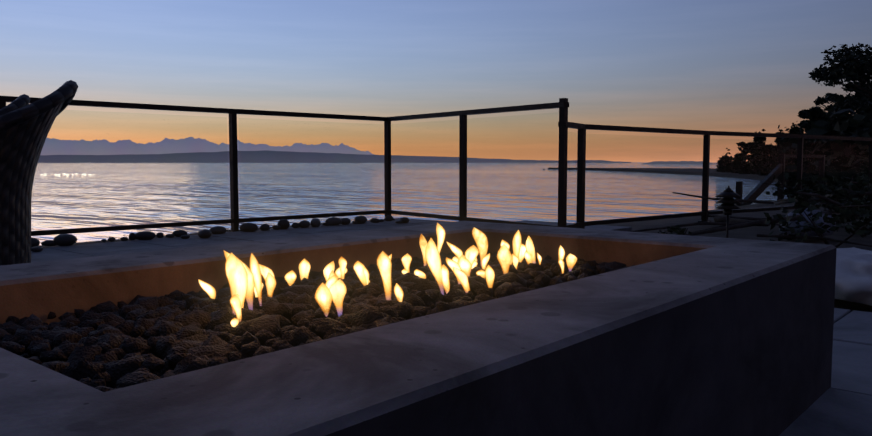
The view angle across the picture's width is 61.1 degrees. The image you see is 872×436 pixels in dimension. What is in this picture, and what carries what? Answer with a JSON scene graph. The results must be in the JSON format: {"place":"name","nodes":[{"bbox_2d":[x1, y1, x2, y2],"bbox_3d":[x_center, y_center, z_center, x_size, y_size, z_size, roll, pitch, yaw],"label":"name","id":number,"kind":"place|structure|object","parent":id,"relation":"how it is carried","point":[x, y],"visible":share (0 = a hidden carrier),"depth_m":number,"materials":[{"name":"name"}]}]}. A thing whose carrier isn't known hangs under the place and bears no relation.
{"place":"outdoors","nodes":[
{"label":"outdoors","id":0,"kind":"place"},
{"bbox_2d":[40,137,374,154],"bbox_3d":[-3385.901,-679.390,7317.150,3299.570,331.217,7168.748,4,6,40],"label":"olympic mountains","id":1,"kind":"structure","parent":0,"point":[102,147],"depth_m":8416.39,"materials":[{"name":"blue stone"}]},
{"bbox_2d":[38,150,630,162],"bbox_3d":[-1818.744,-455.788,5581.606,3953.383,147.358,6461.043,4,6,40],"label":"shore hills","id":2,"kind":"structure","parent":0,"point":[198,157],"depth_m":6797.87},
{"bbox_2d":[31,162,810,244],"bbox_3d":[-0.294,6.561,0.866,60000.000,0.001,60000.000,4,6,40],"label":"sea water","id":3,"kind":"structure","parent":0,"point":[159,212],"depth_m":160.84,"materials":[{"name":"blue liquid"}]},
{"bbox_2d":[0,0,871,161],"label":"sky","id":4,"kind":"structure","parent":0,"point":[706,65],"materials":[{"name":"blue"}]},
{"bbox_2d":[39,167,871,311],"bbox_3d":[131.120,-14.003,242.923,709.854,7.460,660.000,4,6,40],"label":"terrain","id":5,"kind":"structure","parent":0,"point":[751,232],"depth_m":7.45,"materials":[{"name":"soil"}]},
{"bbox_2d":[31,215,408,251],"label":"rocks","id":6,"kind":"object","parent":5,"relation":"on","point":[65,240],"visible":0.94,"depth_m":6.22,"materials":[{"name":"black stone"}]},
{"bbox_2d":[31,218,871,435],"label":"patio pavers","id":7,"kind":"object","parent":5,"relation":"on","point":[841,405],"visible":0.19,"depth_m":2.58,"materials":[{"name":"grey concrete"}]},
{"bbox_2d":[0,94,30,115],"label":"wicker chair","id":8,"kind":"object","parent":7,"relation":"on","point":[23,100],"visible":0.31,"depth_m":3.96,"materials":[{"name":"brown wicker"}]},
{"bbox_2d":[0,80,77,265],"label":"wicker chair","id":9,"kind":"object","parent":7,"relation":"on","point":[24,131],"visible":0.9,"depth_m":3.17,"materials":[{"name":"brown wicker"}]},
{"bbox_2d":[0,221,836,435],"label":"fire pit","id":10,"kind":"object","parent":7,"relation":"on","point":[678,335],"visible":0.8,"depth_m":1.11,"materials":[{"name":"concrete"}]},
{"bbox_2d":[0,251,639,391],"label":"lava rocks","id":11,"kind":"object","parent":10,"relation":"on","point":[110,345],"visible":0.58,"depth_m":1.28,"materials":[{"name":"black stone"}]},
{"bbox_2d":[198,223,576,326],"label":"flames","id":12,"kind":"object","parent":11,"relation":"on","point":[244,280],"visible":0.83,"depth_m":1.50,"materials":[{"name":"yellow"}]},
{"bbox_2d":[0,96,871,235],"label":"glass railing","id":13,"kind":"object","parent":7,"relation":"on","point":[564,125],"visible":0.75,"depth_m":6.53,"materials":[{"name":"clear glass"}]},
{"bbox_2d":[715,185,741,237],"bbox_3d":[1.806,0.050,4.577,0.156,0.505,0.156,4,6,40],"label":"pagoda lantern","id":14,"kind":"object","parent":5,"relation":"on","point":[728,195],"visible":0.94,"depth_m":4.53,"materials":[{"name":"black metal"}]},
{"bbox_2d":[629,174,871,247],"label":"driftwood pile","id":15,"kind":"object","parent":5,"relation":"on","point":[735,222],"visible":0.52,"depth_m":6.07,"materials":[{"name":"wood"}]},
{"bbox_2d":[659,161,871,241],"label":"garden shrubs","id":16,"kind":"object","parent":5,"relation":"on","point":[843,215],"visible":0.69,"depth_m":6.30,"materials":[{"name":"green plant"}]},
{"bbox_2d":[735,154,824,205],"bbox_3d":[5.456,-0.115,12.333,0.362,1.917,5.687,4,6,42],"label":"wooden frame","id":17,"kind":"object","parent":5,"relation":"on","point":[775,171],"depth_m":13.15,"materials":[{"name":"brown wood"}]},
{"bbox_2d":[716,43,871,197],"bbox_3d":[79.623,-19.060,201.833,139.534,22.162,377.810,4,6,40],"label":"tree","id":18,"kind":"object","parent":5,"relation":"on","point":[847,124],"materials":[{"name":"green plant"}]},
{"bbox_2d":[779,208,835,235],"bbox_3d":[3.084,0.024,6.140,0.407,0.216,0.551,4,6,40],"label":"plant","id":19,"kind":"object","parent":5,"relation":"on","point":[812,233],"visible":0.46,"depth_m":5.97,"materials":[{"name":"green plant"}]},
{"bbox_2d":[835,247,871,305],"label":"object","id":20,"kind":"object","parent":5,"relation":"on","point":[853,279],"visible":0.46,"depth_m":3.18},
{"bbox_2d":[643,161,716,163],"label":"island","id":21,"kind":"structure","parent":0,"point":[677,162],"depth_m":2465.78,"materials":[{"name":"grey"}]}
]}

